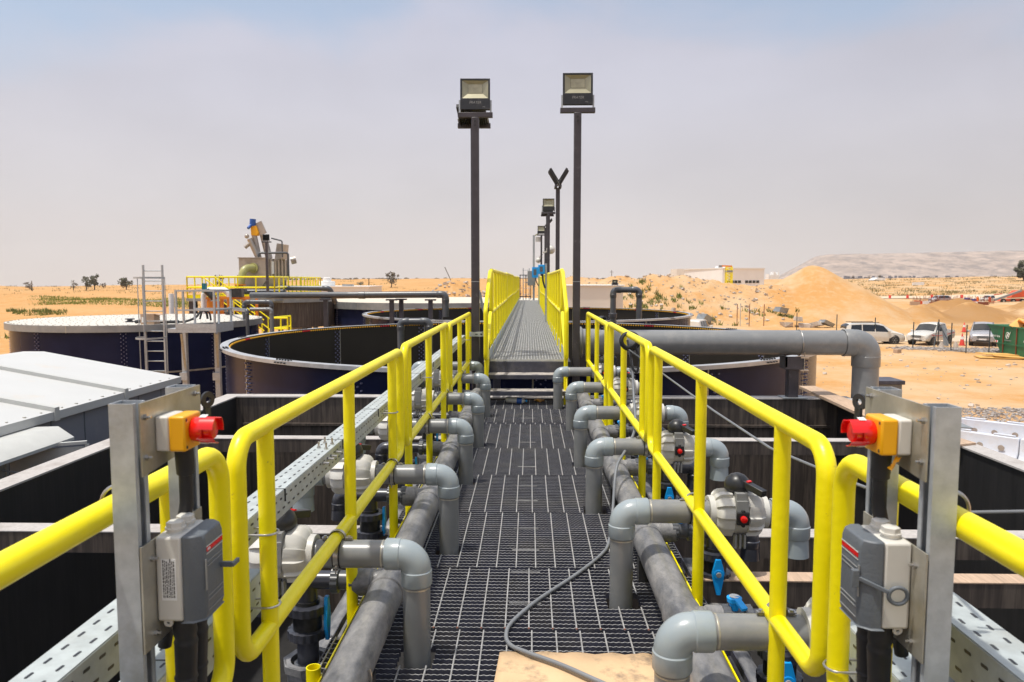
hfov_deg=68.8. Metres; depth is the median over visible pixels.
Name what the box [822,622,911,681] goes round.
cable tray
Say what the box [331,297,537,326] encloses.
covered tank
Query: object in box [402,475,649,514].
grating panel
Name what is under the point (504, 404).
grating panel
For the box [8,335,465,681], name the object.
cable tray
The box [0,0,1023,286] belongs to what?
sky
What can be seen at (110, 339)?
covered tank
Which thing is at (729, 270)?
yellow tower
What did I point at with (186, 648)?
corrugated conduit
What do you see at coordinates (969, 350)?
gravel
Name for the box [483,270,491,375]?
stair handrail
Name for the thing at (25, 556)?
handrail section
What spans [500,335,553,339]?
grating panel
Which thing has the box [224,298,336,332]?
covered tank
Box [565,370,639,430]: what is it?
riser pipe
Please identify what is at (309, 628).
branch pipe
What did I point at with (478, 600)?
grating panel
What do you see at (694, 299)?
ridge rubble
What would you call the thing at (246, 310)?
outlet pipe
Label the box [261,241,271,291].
lamp pole
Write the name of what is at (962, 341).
traffic cone
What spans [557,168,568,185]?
floodlight
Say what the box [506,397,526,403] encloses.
plastic bottle
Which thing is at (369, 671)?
clamp
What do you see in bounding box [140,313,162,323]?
cardboard box
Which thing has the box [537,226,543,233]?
floodlight
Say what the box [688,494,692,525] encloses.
pipe clamp
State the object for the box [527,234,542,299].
junction post
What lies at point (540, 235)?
lamp pole
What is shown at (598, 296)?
beige building
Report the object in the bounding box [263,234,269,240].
floodlight
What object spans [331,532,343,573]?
pipe clamp
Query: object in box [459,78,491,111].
floodlight
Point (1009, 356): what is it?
plywood sheet
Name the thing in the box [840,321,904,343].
parked minivan
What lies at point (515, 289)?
handrail section
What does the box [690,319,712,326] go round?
parked suv
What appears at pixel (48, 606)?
settling basin
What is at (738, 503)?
riser pipe
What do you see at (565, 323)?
stair handrail
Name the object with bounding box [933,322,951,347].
post brace
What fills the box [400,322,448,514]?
handrail section
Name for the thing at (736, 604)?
branch pipe
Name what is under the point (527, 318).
grating panel
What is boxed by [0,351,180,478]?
metal roof
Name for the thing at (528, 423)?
grating panel
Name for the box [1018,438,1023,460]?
plastic barrier
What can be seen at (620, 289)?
vent pipe
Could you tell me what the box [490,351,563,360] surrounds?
grating panel
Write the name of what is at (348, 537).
pipe hanger
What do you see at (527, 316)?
grating panel
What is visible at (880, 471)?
corrugated conduit
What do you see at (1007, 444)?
plastic barrier
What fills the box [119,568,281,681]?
cable tray
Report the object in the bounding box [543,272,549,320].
handrail section
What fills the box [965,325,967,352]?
fence post
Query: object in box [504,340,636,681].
power cable
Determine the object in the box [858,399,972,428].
cover plate
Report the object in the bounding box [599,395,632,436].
branch pipe
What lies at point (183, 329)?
side platform
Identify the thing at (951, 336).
fence post
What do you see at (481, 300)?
lamp cable
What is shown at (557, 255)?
lamp pole
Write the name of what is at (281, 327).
ground railing
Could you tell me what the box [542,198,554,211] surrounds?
floodlight
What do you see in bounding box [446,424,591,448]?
grating panel
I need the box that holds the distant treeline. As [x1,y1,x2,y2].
[289,277,640,279]
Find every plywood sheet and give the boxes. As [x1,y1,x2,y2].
[973,355,1020,358]
[975,352,1018,355]
[993,355,1023,358]
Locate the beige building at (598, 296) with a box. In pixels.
[566,285,624,307]
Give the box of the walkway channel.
[678,563,740,681]
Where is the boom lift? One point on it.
(1012, 294)
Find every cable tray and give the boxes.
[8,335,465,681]
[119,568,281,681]
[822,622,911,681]
[949,592,1023,681]
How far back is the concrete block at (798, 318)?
82.87 m
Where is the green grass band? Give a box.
[30,295,200,308]
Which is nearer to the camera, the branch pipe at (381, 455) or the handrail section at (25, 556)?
the handrail section at (25, 556)
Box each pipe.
[228,307,249,335]
[242,300,273,322]
[249,291,448,316]
[249,509,431,668]
[250,307,273,331]
[256,569,355,681]
[273,285,337,303]
[292,443,459,554]
[304,433,440,681]
[321,388,480,681]
[331,486,407,539]
[359,416,473,484]
[375,441,433,503]
[397,318,432,354]
[411,351,483,387]
[412,380,484,447]
[412,411,451,463]
[425,366,490,417]
[435,390,463,411]
[553,356,630,408]
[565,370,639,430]
[573,399,688,467]
[577,393,736,681]
[580,327,880,398]
[585,419,729,513]
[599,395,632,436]
[608,472,810,609]
[609,286,642,364]
[615,420,665,486]
[626,455,756,681]
[635,455,693,498]
[652,597,954,681]
[672,523,759,604]
[720,594,802,681]
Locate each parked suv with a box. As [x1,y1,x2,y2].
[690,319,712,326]
[967,321,996,346]
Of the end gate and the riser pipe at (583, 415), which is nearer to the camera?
the riser pipe at (583, 415)
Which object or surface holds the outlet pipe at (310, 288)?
attached to the railed platform at (189, 298)
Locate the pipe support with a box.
[777,352,808,398]
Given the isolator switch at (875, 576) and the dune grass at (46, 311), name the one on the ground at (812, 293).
the dune grass at (46, 311)
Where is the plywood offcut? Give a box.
[960,438,975,445]
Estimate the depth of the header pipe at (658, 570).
3.33 m
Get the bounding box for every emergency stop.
[155,411,223,451]
[841,413,911,455]
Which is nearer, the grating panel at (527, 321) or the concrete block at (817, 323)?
the grating panel at (527, 321)
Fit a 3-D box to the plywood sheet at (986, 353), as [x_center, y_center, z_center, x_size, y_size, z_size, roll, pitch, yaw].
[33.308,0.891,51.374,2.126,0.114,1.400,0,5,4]
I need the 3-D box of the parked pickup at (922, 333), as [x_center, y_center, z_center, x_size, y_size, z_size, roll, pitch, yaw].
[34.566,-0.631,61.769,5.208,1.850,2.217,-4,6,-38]
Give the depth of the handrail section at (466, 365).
7.92 m
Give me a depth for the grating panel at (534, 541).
4.17 m
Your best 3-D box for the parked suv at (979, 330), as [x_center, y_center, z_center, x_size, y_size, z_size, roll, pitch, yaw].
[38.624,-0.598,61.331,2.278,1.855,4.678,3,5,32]
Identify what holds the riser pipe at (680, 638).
attached to the pipe clamp
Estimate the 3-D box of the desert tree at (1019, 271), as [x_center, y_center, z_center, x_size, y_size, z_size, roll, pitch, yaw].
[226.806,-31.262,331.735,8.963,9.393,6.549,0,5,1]
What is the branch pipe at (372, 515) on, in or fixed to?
attached to the pipe at (339, 612)
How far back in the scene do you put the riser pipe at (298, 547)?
2.83 m
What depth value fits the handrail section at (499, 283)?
11.96 m
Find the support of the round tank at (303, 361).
on the ground at (812, 293)
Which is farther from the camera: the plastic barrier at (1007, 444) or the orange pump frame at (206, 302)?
the orange pump frame at (206, 302)
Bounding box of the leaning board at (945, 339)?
[942,325,948,345]
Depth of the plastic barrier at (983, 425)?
23.67 m
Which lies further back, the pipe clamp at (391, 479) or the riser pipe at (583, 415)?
the riser pipe at (583, 415)
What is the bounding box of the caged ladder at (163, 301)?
[133,265,168,373]
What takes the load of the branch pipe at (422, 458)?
attached to the pipe at (339, 612)
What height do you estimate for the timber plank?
0.036 m
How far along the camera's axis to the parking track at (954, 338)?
66.10 m
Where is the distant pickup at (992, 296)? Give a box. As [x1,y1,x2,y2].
[981,295,995,300]
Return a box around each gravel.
[886,346,1000,352]
[962,406,1023,421]
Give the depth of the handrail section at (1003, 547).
1.68 m
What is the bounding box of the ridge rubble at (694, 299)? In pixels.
[581,273,785,325]
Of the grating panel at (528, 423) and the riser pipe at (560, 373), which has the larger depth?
the riser pipe at (560, 373)
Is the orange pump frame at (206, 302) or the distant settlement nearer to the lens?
the orange pump frame at (206, 302)
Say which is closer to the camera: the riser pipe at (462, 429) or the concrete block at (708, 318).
the riser pipe at (462, 429)
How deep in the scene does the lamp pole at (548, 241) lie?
23.25 m
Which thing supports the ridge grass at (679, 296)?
on the ground at (812, 293)
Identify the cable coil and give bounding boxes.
[619,331,639,372]
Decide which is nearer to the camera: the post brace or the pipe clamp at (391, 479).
the pipe clamp at (391, 479)
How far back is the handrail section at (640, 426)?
5.33 m
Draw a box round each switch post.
[100,384,214,681]
[852,387,970,681]
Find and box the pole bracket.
[470,332,483,336]
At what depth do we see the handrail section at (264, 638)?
2.13 m
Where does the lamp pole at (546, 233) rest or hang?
attached to the catwalk frame at (515, 366)
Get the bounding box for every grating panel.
[317,628,749,681]
[337,568,707,634]
[375,512,688,574]
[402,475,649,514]
[433,448,635,476]
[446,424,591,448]
[457,409,577,423]
[462,400,578,408]
[484,422,565,424]
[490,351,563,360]
[494,345,558,351]
[497,340,556,344]
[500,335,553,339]
[502,331,552,334]
[504,328,550,330]
[506,325,549,327]
[507,322,547,324]
[509,320,547,321]
[510,318,544,319]
[511,316,544,317]
[512,314,544,315]
[513,311,543,312]
[513,313,543,313]
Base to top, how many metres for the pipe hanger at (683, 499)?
0.067 m
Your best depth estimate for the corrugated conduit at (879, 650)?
1.31 m
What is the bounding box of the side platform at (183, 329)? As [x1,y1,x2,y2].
[168,289,233,397]
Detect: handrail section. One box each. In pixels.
[0,447,234,681]
[226,349,404,681]
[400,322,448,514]
[448,312,471,433]
[489,268,506,351]
[506,272,513,318]
[514,276,516,309]
[517,276,519,300]
[540,276,542,309]
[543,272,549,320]
[548,268,563,353]
[585,312,608,425]
[606,322,652,497]
[647,346,836,681]
[826,454,1023,681]
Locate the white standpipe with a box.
[168,294,173,313]
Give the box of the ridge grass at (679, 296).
[623,277,802,325]
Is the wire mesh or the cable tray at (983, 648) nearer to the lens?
the cable tray at (983, 648)
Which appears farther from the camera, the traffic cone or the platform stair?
the traffic cone
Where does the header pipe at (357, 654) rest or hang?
on the grating panel at (512, 436)
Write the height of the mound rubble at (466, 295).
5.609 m
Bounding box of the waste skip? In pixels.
[987,324,1023,356]
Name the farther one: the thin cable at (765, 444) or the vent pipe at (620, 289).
the vent pipe at (620, 289)
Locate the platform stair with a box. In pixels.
[201,276,269,332]
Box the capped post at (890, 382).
[879,377,904,389]
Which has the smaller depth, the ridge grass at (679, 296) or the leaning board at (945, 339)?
the leaning board at (945, 339)
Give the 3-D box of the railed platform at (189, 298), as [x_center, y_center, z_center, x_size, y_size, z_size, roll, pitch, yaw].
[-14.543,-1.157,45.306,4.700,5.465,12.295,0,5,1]
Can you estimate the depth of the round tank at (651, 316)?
33.54 m
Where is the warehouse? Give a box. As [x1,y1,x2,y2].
[684,266,765,285]
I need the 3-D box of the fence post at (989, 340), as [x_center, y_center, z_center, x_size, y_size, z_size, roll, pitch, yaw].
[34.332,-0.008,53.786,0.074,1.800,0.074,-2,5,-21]
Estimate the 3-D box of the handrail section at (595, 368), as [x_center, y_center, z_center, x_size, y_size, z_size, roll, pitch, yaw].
[0.911,0.304,8.102,0.048,1.146,2.508,0,5,1]
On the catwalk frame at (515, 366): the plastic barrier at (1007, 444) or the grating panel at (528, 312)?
the grating panel at (528, 312)
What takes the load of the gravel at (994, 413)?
on the ground at (812, 293)
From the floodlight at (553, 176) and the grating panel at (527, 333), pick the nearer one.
the grating panel at (527, 333)
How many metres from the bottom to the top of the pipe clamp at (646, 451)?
0.142 m
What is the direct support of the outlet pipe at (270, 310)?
attached to the outlet pipe at (246, 310)
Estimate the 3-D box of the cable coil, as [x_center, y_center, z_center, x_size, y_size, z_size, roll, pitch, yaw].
[0.856,0.078,5.444,0.157,0.300,0.113,1,5,12]
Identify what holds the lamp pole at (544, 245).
attached to the catwalk frame at (515, 366)
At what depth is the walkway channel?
2.92 m
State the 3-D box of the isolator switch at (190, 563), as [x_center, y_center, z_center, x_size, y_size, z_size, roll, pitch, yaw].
[-0.565,0.408,1.351,0.109,0.183,0.108,0,5,1]
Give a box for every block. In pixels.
[696,314,712,322]
[773,307,788,313]
[780,322,792,326]
[793,316,802,320]
[798,323,810,327]
[809,321,823,326]
[819,319,834,326]
[893,349,901,352]
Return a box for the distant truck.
[928,295,949,301]
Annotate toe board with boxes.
[318,405,463,681]
[489,299,518,359]
[549,320,563,357]
[602,419,739,681]
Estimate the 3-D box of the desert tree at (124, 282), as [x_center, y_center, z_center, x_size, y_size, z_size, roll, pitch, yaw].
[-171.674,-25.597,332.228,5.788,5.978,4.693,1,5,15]
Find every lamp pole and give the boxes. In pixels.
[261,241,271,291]
[458,112,492,388]
[458,123,490,389]
[537,234,543,275]
[541,215,553,262]
[542,212,554,272]
[544,226,545,264]
[554,184,561,270]
[560,107,594,382]
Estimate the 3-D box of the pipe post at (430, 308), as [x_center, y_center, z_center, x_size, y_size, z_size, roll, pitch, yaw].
[-2.716,0.907,25.127,0.360,4.620,0.240,0,5,1]
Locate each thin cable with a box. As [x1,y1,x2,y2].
[628,349,865,488]
[971,510,1023,513]
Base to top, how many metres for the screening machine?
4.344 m
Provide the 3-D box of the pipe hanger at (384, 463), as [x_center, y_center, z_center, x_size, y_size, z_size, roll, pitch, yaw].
[-0.643,0.662,4.013,0.116,0.067,0.018,0,5,1]
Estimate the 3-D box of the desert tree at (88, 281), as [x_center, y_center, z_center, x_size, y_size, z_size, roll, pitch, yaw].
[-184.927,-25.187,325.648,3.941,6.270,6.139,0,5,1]
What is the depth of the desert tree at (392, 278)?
305.74 m
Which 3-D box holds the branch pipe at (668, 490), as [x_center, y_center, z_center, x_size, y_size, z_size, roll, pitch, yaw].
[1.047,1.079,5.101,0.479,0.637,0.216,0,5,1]
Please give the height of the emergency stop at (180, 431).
0.062 m
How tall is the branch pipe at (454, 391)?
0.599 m
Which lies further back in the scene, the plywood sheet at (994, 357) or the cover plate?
the plywood sheet at (994, 357)
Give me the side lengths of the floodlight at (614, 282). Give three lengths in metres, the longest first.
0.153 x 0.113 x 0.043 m
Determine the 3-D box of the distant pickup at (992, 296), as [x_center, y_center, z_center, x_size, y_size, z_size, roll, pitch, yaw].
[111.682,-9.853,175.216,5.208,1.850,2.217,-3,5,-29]
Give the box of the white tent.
[869,278,885,280]
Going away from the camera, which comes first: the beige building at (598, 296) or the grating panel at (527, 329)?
the grating panel at (527, 329)
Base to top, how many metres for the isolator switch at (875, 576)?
0.183 m
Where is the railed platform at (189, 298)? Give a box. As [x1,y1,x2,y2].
[186,276,320,313]
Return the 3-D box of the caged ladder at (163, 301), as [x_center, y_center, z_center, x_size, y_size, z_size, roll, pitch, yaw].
[-10.459,0.656,21.616,0.814,5.690,0.777,0,5,1]
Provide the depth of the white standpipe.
30.73 m
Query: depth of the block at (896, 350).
53.98 m
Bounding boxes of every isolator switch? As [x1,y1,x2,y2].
[156,512,239,626]
[840,517,911,634]
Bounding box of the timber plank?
[799,386,864,417]
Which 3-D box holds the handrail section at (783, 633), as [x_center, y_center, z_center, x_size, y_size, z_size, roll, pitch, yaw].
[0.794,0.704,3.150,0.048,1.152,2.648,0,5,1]
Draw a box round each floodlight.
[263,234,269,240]
[456,104,488,125]
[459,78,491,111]
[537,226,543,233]
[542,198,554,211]
[548,168,559,184]
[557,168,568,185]
[561,73,593,107]
[611,280,617,285]
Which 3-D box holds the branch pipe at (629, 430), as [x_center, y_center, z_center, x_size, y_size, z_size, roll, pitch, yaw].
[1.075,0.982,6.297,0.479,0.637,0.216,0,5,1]
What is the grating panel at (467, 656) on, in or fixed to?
on the walkway channel
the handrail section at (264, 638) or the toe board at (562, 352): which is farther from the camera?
the toe board at (562, 352)
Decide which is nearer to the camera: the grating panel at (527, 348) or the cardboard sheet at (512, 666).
the cardboard sheet at (512, 666)
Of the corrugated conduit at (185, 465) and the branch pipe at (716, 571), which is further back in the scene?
the branch pipe at (716, 571)
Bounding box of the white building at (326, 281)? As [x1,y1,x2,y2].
[316,277,382,298]
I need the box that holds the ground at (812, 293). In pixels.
[0,265,1023,422]
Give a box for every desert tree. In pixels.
[81,276,92,288]
[90,275,98,289]
[117,277,132,289]
[385,271,398,286]
[1013,260,1023,280]
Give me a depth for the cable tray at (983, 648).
1.34 m
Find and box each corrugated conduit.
[158,447,194,648]
[172,621,198,681]
[197,620,208,681]
[856,627,867,681]
[866,628,893,681]
[871,451,908,657]
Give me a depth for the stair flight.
8.86 m
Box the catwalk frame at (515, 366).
[483,354,570,387]
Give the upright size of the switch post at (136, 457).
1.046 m
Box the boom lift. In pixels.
[988,290,1023,301]
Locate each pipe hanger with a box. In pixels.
[322,529,352,540]
[381,458,402,464]
[680,492,705,500]
[756,602,796,616]
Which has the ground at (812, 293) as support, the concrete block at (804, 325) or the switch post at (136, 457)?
the concrete block at (804, 325)
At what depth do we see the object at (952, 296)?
200.51 m
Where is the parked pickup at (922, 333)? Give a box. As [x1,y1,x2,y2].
[906,322,954,345]
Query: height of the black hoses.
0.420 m
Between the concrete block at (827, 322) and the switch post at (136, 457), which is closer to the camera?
the switch post at (136, 457)
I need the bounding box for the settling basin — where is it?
[0,394,1023,681]
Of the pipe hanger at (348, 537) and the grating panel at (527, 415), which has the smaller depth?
the pipe hanger at (348, 537)
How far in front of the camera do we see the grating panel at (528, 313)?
21.62 m
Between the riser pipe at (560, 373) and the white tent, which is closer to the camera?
the riser pipe at (560, 373)
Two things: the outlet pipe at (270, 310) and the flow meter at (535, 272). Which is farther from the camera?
the flow meter at (535, 272)
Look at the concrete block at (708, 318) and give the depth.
87.15 m
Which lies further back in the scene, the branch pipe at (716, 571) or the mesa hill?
the mesa hill
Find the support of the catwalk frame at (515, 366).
on the ground at (812, 293)
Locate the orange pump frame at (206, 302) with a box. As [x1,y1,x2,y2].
[201,283,258,325]
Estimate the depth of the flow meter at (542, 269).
17.01 m
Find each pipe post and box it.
[319,299,331,326]
[386,299,397,323]
[398,299,406,317]
[425,299,435,319]
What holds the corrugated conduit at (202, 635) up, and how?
attached to the switch post at (136, 457)
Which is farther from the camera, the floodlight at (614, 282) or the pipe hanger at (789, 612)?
the floodlight at (614, 282)
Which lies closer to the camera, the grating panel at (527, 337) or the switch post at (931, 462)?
the switch post at (931, 462)
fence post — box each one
[950,323,952,349]
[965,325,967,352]
[988,328,990,352]
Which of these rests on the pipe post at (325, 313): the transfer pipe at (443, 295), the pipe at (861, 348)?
the transfer pipe at (443, 295)
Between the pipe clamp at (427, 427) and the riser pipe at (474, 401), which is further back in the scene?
the riser pipe at (474, 401)
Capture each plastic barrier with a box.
[961,417,1023,438]
[961,428,1020,458]
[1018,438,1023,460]
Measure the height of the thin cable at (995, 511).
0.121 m
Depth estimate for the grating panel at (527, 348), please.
10.57 m
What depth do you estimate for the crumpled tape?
1.28 m
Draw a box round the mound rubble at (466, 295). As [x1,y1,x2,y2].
[432,280,537,297]
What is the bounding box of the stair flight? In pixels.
[489,372,565,395]
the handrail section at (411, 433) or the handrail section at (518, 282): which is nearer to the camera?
the handrail section at (411, 433)
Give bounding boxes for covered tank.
[4,313,262,403]
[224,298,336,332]
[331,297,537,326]
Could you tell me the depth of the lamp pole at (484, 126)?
9.63 m
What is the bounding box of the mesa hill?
[779,251,1023,278]
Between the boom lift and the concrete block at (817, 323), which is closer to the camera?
the concrete block at (817, 323)
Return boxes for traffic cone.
[959,333,965,345]
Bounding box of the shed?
[670,269,684,276]
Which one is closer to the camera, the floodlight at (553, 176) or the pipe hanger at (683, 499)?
the pipe hanger at (683, 499)
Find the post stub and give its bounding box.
[306,663,320,681]
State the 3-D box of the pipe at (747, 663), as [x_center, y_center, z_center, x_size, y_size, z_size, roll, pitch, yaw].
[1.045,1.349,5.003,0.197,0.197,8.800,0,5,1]
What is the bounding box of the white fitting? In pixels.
[543,245,554,253]
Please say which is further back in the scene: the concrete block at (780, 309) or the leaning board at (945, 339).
the concrete block at (780, 309)
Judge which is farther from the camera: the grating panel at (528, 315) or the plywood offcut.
the grating panel at (528, 315)
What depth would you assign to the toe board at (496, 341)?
12.49 m
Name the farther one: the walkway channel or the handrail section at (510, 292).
the handrail section at (510, 292)
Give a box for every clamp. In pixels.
[322,668,371,681]
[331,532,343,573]
[389,460,395,487]
[425,418,429,433]
[643,442,648,457]
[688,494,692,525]
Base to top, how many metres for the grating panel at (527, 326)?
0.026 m
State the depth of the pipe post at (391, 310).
25.03 m
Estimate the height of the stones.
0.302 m
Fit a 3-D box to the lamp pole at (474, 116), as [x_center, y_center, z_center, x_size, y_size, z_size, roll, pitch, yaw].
[-0.444,-1.028,9.176,0.420,3.469,0.097,0,5,1]
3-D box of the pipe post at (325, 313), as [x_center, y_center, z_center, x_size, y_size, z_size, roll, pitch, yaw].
[-6.308,0.876,25.510,0.360,4.620,0.240,0,5,1]
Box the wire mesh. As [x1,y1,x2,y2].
[914,322,998,352]
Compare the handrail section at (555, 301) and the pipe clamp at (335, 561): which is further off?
the handrail section at (555, 301)
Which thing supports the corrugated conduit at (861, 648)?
attached to the switch post at (931, 462)
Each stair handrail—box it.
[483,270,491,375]
[561,270,568,404]
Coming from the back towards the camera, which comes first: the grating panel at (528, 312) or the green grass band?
the green grass band
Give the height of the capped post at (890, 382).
3.865 m
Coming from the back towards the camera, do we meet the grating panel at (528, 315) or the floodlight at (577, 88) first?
the grating panel at (528, 315)
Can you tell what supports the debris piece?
on the waste skip
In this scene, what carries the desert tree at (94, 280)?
on the ground at (812, 293)
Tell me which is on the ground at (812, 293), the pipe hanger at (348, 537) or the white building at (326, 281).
the white building at (326, 281)
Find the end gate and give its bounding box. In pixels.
[519,275,530,299]
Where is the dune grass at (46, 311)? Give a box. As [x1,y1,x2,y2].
[4,306,66,338]
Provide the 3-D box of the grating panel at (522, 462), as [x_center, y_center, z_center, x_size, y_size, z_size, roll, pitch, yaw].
[0.139,0.981,6.040,1.608,0.035,0.879,0,5,1]
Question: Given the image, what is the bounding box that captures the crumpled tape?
[888,456,901,471]
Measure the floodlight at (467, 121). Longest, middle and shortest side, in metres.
0.413 x 0.398 x 0.085 m
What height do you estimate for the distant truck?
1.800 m
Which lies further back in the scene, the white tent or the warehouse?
the white tent
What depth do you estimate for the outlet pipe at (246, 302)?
24.73 m
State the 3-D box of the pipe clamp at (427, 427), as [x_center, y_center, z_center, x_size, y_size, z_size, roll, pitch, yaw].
[-0.606,0.601,5.381,0.028,0.142,0.118,0,5,1]
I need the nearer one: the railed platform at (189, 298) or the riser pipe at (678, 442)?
the riser pipe at (678, 442)
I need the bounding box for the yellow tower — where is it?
[719,265,732,283]
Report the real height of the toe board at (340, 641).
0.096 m
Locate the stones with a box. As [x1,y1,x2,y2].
[816,334,1023,406]
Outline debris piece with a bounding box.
[1009,318,1023,326]
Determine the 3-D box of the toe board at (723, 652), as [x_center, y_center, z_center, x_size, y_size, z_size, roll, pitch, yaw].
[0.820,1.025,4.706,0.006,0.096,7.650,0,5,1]
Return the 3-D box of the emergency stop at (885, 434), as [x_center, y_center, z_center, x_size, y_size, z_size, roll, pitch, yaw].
[0.632,0.162,1.302,0.097,0.062,0.064,0,5,1]
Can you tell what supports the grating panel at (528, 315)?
on the catwalk frame at (515, 366)
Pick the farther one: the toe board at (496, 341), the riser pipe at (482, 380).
the toe board at (496, 341)
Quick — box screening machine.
[234,219,296,293]
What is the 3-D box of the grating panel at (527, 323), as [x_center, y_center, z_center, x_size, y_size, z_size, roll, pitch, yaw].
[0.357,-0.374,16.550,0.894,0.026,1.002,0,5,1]
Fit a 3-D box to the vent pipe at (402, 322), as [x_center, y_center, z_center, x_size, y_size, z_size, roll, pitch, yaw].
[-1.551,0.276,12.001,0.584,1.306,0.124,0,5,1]
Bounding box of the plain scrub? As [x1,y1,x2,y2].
[0,275,1023,295]
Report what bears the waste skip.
on the ground at (812, 293)
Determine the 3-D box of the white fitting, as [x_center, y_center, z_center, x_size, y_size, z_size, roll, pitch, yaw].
[1.190,-2.944,24.120,0.399,0.280,0.280,0,5,1]
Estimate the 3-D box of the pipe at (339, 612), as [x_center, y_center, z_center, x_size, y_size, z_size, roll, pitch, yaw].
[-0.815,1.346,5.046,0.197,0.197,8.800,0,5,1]
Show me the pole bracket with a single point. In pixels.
(477, 334)
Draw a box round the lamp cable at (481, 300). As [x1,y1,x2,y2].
[479,290,483,332]
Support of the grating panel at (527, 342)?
on the catwalk frame at (515, 366)
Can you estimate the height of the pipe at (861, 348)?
4.660 m
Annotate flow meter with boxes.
[532,267,539,303]
[538,263,546,321]
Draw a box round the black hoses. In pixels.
[134,311,211,322]
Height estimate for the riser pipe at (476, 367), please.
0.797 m
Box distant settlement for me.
[843,276,1007,278]
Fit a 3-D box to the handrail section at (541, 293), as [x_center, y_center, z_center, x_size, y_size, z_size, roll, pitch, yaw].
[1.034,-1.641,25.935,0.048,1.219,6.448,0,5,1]
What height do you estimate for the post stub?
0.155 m
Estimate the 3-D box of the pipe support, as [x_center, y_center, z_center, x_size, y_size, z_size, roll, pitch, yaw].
[3.572,0.425,9.514,0.300,0.588,0.260,0,5,1]
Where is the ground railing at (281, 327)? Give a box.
[274,315,291,330]
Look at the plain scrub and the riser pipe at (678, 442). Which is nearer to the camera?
the riser pipe at (678, 442)
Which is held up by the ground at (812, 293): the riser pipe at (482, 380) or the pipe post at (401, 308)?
the pipe post at (401, 308)
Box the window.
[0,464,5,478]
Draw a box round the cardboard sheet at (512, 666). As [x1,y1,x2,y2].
[494,651,653,681]
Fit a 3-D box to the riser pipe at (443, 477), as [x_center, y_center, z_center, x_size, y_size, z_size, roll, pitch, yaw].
[-0.732,0.934,4.049,0.905,0.797,0.251,0,5,1]
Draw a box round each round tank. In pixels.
[219,321,816,395]
[362,307,693,325]

